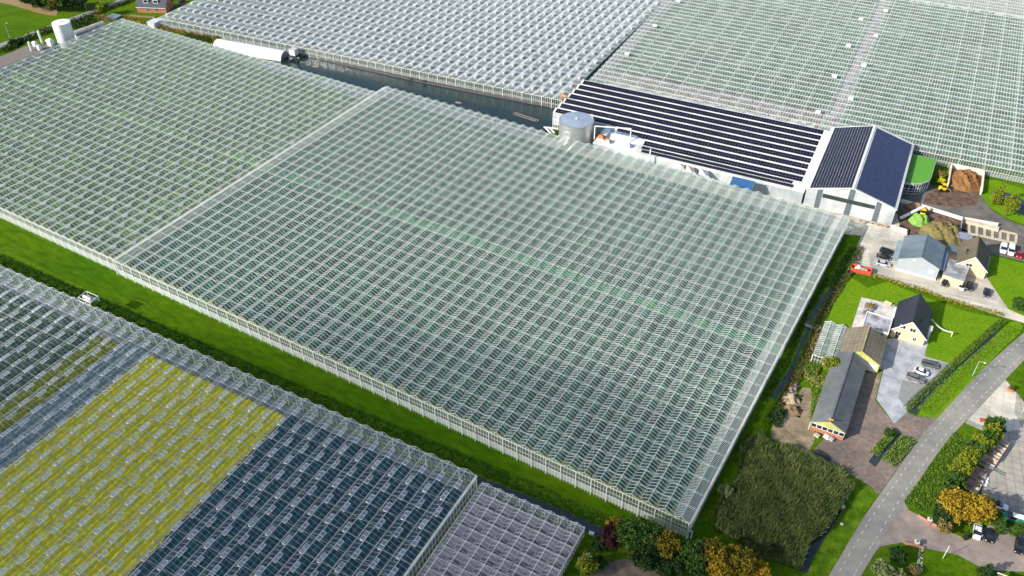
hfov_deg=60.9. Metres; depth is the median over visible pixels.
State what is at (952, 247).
carport
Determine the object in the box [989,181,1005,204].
tree
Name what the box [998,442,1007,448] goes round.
crate
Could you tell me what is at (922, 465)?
road markings
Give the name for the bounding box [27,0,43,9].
tree
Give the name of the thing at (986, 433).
tree
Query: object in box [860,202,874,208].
mesh window
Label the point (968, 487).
crate
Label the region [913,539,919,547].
gate pillar
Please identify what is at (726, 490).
bush
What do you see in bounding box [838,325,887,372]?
barn
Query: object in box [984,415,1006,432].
tree
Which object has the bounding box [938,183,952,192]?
wheel loader
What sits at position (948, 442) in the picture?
verge growth
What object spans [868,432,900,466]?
ditch
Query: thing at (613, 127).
portal pipe
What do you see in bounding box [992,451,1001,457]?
crate
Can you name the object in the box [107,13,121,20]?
garden shed
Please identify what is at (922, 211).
wheel loader
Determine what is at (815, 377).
weeds
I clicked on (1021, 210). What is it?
garden pond
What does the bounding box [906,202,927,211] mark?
soil heap
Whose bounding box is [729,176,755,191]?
blue shipping container
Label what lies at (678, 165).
vent hood
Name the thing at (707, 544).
tree
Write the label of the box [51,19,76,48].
storage tank
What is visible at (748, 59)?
crop rows
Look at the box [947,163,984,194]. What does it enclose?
bunker wall
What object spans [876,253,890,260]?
parked car
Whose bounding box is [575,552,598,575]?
tree
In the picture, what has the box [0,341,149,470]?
leaf crop
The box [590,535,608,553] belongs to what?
bush
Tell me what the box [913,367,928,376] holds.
parked car
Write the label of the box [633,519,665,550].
tree
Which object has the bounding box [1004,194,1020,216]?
tree
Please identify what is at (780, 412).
bush
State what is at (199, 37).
weeds
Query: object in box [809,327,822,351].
weeds
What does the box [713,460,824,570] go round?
reed bed
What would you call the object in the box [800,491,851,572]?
ditch
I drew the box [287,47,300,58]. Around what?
pump house
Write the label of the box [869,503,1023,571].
side road
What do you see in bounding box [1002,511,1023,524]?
parked van
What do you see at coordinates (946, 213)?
white wall
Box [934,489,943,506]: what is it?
tree
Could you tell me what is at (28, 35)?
hedge
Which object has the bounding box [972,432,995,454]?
tree
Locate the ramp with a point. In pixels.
(983, 225)
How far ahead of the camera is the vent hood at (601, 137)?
325.10 m
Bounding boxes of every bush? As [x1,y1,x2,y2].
[7,37,24,47]
[212,35,220,41]
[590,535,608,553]
[593,554,609,569]
[717,483,734,498]
[767,406,785,427]
[869,557,895,575]
[883,427,894,436]
[888,545,908,563]
[892,567,906,575]
[905,563,920,575]
[936,177,945,183]
[937,169,947,177]
[937,517,953,534]
[1011,296,1023,312]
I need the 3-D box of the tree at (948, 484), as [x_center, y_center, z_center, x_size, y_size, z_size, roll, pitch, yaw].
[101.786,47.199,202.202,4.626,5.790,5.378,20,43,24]
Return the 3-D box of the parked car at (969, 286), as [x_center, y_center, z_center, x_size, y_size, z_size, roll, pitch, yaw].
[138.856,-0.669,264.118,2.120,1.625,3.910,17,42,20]
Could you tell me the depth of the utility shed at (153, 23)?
420.92 m
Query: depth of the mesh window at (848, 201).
291.63 m
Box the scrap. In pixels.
[980,479,987,486]
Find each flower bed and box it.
[0,335,117,433]
[0,355,283,575]
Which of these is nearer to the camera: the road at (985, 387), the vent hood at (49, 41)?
the road at (985, 387)
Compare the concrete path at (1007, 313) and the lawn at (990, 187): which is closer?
the concrete path at (1007, 313)
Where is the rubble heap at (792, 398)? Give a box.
[780,393,801,407]
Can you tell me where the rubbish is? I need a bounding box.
[855,265,867,270]
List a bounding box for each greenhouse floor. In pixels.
[0,78,373,269]
[0,277,473,575]
[120,144,840,535]
[164,2,668,105]
[431,494,580,575]
[597,0,1023,182]
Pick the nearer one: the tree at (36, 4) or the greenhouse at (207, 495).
the greenhouse at (207, 495)
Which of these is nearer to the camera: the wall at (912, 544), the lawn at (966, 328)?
the wall at (912, 544)
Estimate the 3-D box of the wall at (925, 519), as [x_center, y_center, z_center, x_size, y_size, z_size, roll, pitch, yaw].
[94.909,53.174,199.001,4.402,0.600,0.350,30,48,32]
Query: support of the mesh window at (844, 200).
in the barn at (859, 171)
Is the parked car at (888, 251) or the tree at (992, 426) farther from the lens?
the parked car at (888, 251)
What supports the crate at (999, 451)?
on the crate
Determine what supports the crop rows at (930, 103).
on the greenhouse floor at (831, 108)
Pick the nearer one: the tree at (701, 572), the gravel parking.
the tree at (701, 572)
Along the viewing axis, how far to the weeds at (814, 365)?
237.78 m
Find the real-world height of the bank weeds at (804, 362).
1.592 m
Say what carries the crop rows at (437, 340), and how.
on the greenhouse floor at (478, 430)
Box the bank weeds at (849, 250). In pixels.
[827,246,859,287]
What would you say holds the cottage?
on the ground at (16, 22)
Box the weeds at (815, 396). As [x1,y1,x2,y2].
[809,388,820,419]
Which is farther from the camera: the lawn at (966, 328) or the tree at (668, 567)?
the lawn at (966, 328)
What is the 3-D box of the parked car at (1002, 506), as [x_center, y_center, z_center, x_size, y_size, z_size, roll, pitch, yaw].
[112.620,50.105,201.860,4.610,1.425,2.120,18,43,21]
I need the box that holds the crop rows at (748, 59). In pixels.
[614,0,876,112]
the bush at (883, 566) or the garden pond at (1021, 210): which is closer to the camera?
the bush at (883, 566)
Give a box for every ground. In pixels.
[0,0,1023,575]
[771,387,814,453]
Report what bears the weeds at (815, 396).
on the ground at (16, 22)
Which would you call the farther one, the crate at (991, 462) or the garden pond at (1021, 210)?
the garden pond at (1021, 210)
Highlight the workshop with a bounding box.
[892,234,947,279]
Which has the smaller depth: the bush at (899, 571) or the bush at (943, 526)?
the bush at (899, 571)
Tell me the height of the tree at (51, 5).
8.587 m
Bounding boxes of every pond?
[261,56,555,143]
[993,191,1023,215]
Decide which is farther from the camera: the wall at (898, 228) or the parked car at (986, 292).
the wall at (898, 228)
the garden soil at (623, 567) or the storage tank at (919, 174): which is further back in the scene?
the storage tank at (919, 174)
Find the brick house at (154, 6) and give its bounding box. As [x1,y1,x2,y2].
[135,0,173,12]
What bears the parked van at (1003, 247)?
on the dark yard at (980, 210)
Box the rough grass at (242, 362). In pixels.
[0,254,608,526]
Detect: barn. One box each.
[803,125,914,224]
[808,351,867,440]
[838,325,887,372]
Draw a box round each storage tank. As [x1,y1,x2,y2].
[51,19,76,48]
[558,112,593,153]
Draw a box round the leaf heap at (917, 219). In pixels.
[908,213,929,226]
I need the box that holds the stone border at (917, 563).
[916,549,922,570]
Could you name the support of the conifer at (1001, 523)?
on the ground at (16, 22)
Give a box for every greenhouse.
[0,18,377,272]
[0,264,477,575]
[112,86,849,538]
[157,0,664,107]
[416,482,584,575]
[589,0,1023,182]
[810,321,845,364]
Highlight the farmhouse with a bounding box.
[890,293,932,345]
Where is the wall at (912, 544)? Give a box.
[903,541,923,549]
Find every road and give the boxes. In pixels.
[0,0,122,46]
[829,333,1023,575]
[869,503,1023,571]
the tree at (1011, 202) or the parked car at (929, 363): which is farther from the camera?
the tree at (1011, 202)
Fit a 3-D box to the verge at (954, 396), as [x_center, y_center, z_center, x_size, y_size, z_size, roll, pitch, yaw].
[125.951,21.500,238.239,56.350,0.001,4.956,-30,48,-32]
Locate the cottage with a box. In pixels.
[956,236,989,278]
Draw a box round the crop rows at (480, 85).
[165,0,667,104]
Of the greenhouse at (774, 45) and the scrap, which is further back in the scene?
the greenhouse at (774, 45)
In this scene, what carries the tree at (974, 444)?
on the ground at (16, 22)
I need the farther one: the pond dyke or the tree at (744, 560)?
the pond dyke
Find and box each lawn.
[827,275,1000,363]
[981,179,1023,224]
[987,255,1023,321]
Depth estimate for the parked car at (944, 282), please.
264.81 m
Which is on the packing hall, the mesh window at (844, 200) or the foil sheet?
the foil sheet
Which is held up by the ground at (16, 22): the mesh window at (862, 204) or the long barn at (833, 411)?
the long barn at (833, 411)
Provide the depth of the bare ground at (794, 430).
221.15 m
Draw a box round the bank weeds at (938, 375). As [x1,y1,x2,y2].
[903,319,1005,409]
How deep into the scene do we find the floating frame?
349.95 m
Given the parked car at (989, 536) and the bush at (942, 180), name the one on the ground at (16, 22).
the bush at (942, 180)
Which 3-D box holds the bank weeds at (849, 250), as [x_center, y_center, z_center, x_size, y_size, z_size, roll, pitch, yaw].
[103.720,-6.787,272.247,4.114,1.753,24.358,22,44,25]
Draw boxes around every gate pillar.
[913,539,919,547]
[926,517,932,524]
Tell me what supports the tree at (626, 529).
on the ground at (16, 22)
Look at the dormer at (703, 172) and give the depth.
306.58 m
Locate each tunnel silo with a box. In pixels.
[73,21,106,39]
[213,39,288,60]
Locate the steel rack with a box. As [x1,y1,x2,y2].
[981,461,1003,475]
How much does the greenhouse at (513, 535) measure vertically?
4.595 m
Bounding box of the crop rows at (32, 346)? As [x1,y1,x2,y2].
[0,288,99,405]
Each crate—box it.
[965,483,972,490]
[967,479,974,485]
[971,486,979,493]
[973,483,980,488]
[975,479,982,485]
[984,462,994,470]
[987,459,996,465]
[989,454,999,461]
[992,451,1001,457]
[994,448,1003,454]
[996,445,1005,451]
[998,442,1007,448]
[1001,439,1009,445]
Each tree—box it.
[20,0,33,6]
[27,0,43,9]
[38,0,52,9]
[45,0,57,10]
[47,0,66,10]
[61,0,76,9]
[68,0,87,9]
[95,1,109,15]
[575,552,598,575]
[599,521,622,550]
[605,515,624,525]
[613,514,644,554]
[629,541,661,573]
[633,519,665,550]
[649,528,681,560]
[653,551,682,575]
[673,538,707,574]
[690,561,713,575]
[699,537,729,562]
[705,549,737,575]
[726,543,756,575]
[748,557,771,575]
[821,356,840,370]
[929,502,954,523]
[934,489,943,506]
[935,485,970,525]
[942,479,961,491]
[943,470,966,489]
[947,461,974,478]
[951,454,978,470]
[960,491,998,524]
[961,446,981,465]
[964,439,988,457]
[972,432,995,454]
[980,428,999,444]
[983,422,1004,440]
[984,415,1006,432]
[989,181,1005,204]
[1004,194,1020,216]
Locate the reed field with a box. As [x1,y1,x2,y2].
[713,429,854,569]
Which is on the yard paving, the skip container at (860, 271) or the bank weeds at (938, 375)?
the skip container at (860, 271)
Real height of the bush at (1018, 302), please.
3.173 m
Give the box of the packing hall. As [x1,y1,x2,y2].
[553,80,829,203]
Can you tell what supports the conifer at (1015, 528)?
on the ground at (16, 22)
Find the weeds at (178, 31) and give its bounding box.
[157,25,215,39]
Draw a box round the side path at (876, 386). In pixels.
[871,371,881,399]
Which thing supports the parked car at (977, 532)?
on the side road at (907, 525)
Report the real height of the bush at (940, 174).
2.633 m
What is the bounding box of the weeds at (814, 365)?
[800,353,826,378]
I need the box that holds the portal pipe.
[594,126,631,141]
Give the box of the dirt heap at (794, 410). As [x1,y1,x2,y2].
[781,403,802,416]
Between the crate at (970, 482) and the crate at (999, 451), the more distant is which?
the crate at (999, 451)
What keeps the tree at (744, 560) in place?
on the ground at (16, 22)
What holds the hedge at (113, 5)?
on the ground at (16, 22)
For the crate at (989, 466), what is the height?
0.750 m
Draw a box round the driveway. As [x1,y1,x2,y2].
[877,338,948,422]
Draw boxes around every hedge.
[0,24,52,52]
[69,0,133,22]
[70,15,96,28]
[94,13,113,20]
[122,14,146,23]
[848,265,1003,316]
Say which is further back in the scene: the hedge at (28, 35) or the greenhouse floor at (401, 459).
the hedge at (28, 35)
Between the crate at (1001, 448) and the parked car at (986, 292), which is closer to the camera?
the crate at (1001, 448)
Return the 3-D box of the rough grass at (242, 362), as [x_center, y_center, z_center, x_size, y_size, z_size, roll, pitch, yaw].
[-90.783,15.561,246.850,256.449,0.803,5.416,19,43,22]
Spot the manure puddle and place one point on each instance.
(825, 455)
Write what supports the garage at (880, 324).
on the patio
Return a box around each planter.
[864,302,875,310]
[1007,385,1014,392]
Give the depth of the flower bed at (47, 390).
234.39 m
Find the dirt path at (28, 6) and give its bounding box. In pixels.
[0,0,57,15]
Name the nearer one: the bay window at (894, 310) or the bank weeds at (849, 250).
the bay window at (894, 310)
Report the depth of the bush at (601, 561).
188.86 m
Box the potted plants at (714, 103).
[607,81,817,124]
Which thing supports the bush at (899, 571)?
on the ground at (16, 22)
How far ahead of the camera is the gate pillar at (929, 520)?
197.90 m
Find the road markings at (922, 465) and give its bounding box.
[840,344,1017,574]
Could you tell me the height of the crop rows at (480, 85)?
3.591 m
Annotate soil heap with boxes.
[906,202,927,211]
[945,169,981,191]
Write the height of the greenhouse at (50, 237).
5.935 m
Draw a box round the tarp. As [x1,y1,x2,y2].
[788,384,799,395]
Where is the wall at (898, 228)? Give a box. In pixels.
[890,225,907,232]
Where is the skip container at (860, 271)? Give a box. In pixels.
[850,263,871,275]
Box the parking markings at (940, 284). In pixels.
[873,244,998,302]
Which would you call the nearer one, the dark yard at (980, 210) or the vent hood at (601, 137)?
the dark yard at (980, 210)
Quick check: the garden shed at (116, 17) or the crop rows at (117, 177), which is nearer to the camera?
the crop rows at (117, 177)
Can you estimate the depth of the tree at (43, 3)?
434.53 m
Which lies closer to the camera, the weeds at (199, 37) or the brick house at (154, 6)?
the weeds at (199, 37)
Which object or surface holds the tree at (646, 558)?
on the ground at (16, 22)
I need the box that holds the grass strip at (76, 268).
[0,217,701,545]
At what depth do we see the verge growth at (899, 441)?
214.84 m
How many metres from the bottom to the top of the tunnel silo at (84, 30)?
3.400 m
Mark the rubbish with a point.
(860, 267)
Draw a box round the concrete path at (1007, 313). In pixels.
[874,272,1023,321]
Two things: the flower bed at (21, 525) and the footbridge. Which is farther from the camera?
the footbridge
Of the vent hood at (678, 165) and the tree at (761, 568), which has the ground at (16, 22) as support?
the tree at (761, 568)
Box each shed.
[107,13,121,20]
[146,18,162,28]
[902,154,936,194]
[956,232,972,241]
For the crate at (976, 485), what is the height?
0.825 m
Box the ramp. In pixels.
[965,219,998,231]
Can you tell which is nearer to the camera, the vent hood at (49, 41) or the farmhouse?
the farmhouse
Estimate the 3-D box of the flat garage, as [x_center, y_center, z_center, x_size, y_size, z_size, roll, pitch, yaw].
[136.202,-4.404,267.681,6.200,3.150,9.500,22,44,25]
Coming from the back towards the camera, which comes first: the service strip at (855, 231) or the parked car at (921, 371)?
the service strip at (855, 231)
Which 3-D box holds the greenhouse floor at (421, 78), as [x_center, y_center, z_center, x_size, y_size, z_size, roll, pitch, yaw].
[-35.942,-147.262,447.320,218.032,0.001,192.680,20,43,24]
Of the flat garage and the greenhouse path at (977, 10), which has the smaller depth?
the flat garage
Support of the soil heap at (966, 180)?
on the loose soil at (956, 198)
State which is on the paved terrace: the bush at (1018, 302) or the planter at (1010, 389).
the planter at (1010, 389)
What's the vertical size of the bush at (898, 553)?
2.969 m
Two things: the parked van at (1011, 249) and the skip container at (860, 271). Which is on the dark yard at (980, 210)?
the parked van at (1011, 249)
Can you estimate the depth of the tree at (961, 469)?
205.20 m
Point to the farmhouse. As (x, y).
(911, 317)
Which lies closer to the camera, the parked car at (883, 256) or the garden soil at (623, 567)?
the garden soil at (623, 567)
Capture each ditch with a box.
[0,266,602,536]
[770,287,833,399]
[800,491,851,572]
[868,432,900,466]
[909,328,1000,414]
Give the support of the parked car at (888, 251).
on the yard paving
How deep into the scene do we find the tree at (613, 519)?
190.96 m
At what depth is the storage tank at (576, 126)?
324.86 m
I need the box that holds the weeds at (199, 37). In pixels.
[182,32,211,41]
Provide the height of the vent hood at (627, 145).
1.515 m
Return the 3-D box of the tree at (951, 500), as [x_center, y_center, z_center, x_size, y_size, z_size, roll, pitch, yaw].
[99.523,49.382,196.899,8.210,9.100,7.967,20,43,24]
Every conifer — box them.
[962,529,969,539]
[975,563,995,575]
[992,516,1008,534]
[1006,519,1023,537]
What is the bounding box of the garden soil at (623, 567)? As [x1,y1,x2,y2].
[591,558,658,575]
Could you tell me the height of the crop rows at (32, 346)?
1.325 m
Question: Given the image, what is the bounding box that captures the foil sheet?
[601,128,637,137]
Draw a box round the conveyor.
[899,205,925,220]
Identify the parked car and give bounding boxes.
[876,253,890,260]
[876,260,890,267]
[879,247,893,255]
[906,372,924,383]
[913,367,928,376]
[921,358,938,368]
[941,279,948,286]
[957,283,964,290]
[965,281,973,290]
[972,523,982,539]
[982,287,990,296]
[984,527,994,543]
[991,498,1008,510]
[1013,537,1023,554]
[1015,250,1022,258]
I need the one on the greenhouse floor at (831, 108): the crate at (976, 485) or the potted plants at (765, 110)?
the potted plants at (765, 110)
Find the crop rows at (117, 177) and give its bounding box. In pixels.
[0,25,371,262]
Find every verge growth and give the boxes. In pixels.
[870,427,897,455]
[882,435,915,466]
[904,432,968,512]
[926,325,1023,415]
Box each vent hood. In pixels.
[35,44,41,49]
[45,38,54,46]
[596,134,605,140]
[604,138,610,143]
[624,142,631,147]
[675,163,682,168]
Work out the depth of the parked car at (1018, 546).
192.36 m
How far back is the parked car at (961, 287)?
263.33 m
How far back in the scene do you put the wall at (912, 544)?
193.95 m
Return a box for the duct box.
[601,128,610,136]
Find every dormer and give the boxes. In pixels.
[685,165,693,171]
[699,168,708,175]
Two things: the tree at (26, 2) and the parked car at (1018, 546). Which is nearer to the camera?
the parked car at (1018, 546)
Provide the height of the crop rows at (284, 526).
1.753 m
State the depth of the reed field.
201.66 m
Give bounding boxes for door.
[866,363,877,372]
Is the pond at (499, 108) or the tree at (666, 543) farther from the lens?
the pond at (499, 108)
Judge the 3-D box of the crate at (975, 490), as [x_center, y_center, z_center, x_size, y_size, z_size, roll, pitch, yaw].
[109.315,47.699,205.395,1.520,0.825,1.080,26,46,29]
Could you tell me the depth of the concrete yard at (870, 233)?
285.96 m
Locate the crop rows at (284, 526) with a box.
[132,415,464,575]
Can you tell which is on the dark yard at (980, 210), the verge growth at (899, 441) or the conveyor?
the conveyor
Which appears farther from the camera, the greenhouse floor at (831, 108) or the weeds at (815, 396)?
the greenhouse floor at (831, 108)
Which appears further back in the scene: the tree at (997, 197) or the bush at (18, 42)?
the bush at (18, 42)
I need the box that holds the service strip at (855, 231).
[539,138,860,235]
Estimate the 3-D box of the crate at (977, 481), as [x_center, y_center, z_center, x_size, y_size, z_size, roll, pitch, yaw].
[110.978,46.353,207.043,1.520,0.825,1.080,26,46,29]
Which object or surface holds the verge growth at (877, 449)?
on the ground at (16, 22)
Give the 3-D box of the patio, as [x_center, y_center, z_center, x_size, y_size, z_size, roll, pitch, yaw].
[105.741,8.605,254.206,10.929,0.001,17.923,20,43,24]
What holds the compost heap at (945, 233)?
on the ground at (16, 22)
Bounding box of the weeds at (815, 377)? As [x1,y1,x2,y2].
[804,367,826,387]
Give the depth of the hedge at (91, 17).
425.35 m
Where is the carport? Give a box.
[945,244,957,251]
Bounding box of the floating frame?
[513,112,538,121]
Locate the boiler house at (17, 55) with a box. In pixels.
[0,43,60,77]
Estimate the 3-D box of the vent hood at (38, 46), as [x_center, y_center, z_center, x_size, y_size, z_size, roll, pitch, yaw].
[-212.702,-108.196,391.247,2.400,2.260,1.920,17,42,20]
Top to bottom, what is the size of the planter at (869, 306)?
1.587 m
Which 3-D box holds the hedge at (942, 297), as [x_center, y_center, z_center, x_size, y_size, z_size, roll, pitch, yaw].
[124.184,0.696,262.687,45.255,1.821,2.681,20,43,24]
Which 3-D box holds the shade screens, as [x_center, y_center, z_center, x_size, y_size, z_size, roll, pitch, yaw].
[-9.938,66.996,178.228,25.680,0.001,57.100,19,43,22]
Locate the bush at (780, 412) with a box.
[767,406,785,427]
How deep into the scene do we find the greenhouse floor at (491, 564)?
194.16 m
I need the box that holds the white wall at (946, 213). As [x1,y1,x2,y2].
[900,199,998,225]
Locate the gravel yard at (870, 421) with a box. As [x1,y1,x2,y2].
[811,372,935,492]
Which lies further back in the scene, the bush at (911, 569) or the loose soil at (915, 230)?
the loose soil at (915, 230)
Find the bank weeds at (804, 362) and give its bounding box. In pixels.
[775,245,863,406]
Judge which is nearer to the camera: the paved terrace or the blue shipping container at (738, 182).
the paved terrace
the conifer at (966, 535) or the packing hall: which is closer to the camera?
the conifer at (966, 535)
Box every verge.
[806,476,875,575]
[917,322,1022,417]
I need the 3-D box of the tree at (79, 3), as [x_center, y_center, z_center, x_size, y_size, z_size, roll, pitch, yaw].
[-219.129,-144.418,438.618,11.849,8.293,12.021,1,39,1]
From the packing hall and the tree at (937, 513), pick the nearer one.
the tree at (937, 513)
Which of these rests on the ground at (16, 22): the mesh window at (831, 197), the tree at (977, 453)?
the tree at (977, 453)
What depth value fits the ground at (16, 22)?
230.79 m
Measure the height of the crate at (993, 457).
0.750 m
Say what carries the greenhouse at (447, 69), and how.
on the ground at (16, 22)
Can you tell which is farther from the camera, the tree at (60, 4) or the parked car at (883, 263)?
the tree at (60, 4)
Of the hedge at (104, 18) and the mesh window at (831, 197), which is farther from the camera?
the hedge at (104, 18)
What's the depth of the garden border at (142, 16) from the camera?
432.51 m
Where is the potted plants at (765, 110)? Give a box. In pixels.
[609,71,821,123]
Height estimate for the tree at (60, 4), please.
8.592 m
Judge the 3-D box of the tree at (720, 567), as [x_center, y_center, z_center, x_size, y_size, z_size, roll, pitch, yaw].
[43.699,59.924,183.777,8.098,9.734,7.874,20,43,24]
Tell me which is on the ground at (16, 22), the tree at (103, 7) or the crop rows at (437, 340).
the tree at (103, 7)
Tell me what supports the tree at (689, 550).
on the ground at (16, 22)
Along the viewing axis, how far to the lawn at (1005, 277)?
268.19 m
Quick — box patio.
[852,297,893,328]
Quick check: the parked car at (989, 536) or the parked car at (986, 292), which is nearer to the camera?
the parked car at (989, 536)
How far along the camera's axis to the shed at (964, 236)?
281.14 m
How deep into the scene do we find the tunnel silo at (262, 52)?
395.98 m
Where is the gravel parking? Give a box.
[898,361,950,407]
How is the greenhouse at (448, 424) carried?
on the ground at (16, 22)
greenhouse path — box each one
[825,0,887,130]
[909,0,1023,18]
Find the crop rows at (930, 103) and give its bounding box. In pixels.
[840,0,1023,177]
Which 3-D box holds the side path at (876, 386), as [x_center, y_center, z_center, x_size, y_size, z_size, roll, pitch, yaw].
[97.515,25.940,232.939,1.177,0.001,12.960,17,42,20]
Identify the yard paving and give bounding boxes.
[847,213,1023,322]
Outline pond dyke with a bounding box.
[300,53,556,108]
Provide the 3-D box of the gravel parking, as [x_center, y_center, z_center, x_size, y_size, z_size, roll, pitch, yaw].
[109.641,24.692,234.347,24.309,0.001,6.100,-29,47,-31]
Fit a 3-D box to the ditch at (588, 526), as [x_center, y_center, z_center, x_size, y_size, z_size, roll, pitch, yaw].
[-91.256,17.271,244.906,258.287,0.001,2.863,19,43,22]
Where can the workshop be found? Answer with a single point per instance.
(923, 255)
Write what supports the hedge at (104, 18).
on the ground at (16, 22)
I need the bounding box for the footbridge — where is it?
[804,321,819,330]
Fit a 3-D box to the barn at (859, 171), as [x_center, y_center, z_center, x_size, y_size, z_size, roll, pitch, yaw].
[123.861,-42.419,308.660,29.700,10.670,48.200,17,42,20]
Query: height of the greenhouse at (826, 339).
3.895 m
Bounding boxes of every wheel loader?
[918,208,925,214]
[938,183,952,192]
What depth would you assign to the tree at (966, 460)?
206.96 m
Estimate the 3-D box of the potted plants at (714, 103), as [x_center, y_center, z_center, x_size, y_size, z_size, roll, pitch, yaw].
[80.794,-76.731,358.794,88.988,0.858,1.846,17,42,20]
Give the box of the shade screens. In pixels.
[420,493,578,575]
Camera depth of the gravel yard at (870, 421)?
218.47 m
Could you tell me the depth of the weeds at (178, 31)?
416.94 m
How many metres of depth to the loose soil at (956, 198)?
302.94 m
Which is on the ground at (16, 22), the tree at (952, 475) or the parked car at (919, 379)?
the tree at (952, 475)
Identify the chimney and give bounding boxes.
[37,31,43,44]
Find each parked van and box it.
[999,242,1007,253]
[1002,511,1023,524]
[1007,243,1015,255]
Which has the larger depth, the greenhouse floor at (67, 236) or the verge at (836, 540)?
the greenhouse floor at (67, 236)
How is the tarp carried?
on the ground at (16, 22)
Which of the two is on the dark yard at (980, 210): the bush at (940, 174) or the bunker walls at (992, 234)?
the bunker walls at (992, 234)
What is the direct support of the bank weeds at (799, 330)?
on the ground at (16, 22)
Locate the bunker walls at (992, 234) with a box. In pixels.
[963,221,1017,243]
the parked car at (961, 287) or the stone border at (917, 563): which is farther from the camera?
the parked car at (961, 287)
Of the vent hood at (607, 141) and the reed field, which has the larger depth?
the vent hood at (607, 141)
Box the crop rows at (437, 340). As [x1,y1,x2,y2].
[129,98,840,519]
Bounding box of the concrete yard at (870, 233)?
[849,221,907,266]
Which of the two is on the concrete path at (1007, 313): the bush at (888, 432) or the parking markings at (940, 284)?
the parking markings at (940, 284)
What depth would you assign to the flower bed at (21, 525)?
210.31 m
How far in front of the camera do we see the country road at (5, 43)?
433.79 m
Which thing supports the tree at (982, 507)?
on the ground at (16, 22)
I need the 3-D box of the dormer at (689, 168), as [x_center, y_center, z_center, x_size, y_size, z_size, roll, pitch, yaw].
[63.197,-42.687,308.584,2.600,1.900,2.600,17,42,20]
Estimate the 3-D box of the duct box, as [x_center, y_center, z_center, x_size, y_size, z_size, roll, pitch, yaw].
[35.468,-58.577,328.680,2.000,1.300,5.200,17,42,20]
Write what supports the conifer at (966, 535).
on the ground at (16, 22)
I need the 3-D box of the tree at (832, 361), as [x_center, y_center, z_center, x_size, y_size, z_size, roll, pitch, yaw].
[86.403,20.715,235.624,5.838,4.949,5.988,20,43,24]
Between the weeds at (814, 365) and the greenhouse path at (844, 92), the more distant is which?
the greenhouse path at (844, 92)
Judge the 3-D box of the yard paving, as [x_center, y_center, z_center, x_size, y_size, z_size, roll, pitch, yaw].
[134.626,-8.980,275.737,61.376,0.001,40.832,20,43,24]
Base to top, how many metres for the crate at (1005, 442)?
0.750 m
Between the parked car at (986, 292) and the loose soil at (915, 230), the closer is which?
the parked car at (986, 292)
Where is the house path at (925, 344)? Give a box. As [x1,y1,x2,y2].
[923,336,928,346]
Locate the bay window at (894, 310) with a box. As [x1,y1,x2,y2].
[891,307,896,318]
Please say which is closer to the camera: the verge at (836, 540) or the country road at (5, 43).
the verge at (836, 540)
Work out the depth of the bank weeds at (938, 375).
237.98 m
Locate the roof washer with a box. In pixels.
[78,291,99,305]
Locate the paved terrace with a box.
[965,380,1023,514]
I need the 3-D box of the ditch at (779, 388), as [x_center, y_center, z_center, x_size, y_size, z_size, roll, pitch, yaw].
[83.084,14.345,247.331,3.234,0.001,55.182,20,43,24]
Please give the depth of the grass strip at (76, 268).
242.23 m
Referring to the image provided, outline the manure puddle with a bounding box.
[811,449,831,463]
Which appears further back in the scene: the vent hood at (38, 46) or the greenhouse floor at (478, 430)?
the vent hood at (38, 46)
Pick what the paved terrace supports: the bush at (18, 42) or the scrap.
the scrap
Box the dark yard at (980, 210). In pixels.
[895,185,1023,260]
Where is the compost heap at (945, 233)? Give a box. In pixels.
[918,220,967,248]
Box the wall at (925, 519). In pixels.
[917,514,936,526]
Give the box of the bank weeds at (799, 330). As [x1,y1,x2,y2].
[763,278,829,401]
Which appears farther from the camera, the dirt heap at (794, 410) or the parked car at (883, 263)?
the parked car at (883, 263)
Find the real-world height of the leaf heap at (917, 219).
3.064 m
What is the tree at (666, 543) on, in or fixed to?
on the ground at (16, 22)
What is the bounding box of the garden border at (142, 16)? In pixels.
[130,15,155,17]
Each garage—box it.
[862,311,892,338]
[940,258,969,287]
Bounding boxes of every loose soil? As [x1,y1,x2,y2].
[897,207,960,234]
[923,185,978,206]
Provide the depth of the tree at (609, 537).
189.21 m
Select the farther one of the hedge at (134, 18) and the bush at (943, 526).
the hedge at (134, 18)
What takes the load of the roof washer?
on the greenhouse at (207, 495)
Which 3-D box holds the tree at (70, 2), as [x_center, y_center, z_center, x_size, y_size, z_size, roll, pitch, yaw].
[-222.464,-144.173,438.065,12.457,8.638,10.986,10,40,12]
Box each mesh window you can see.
[822,194,833,199]
[834,196,846,202]
[846,199,860,205]
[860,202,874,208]
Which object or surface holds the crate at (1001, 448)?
on the crate

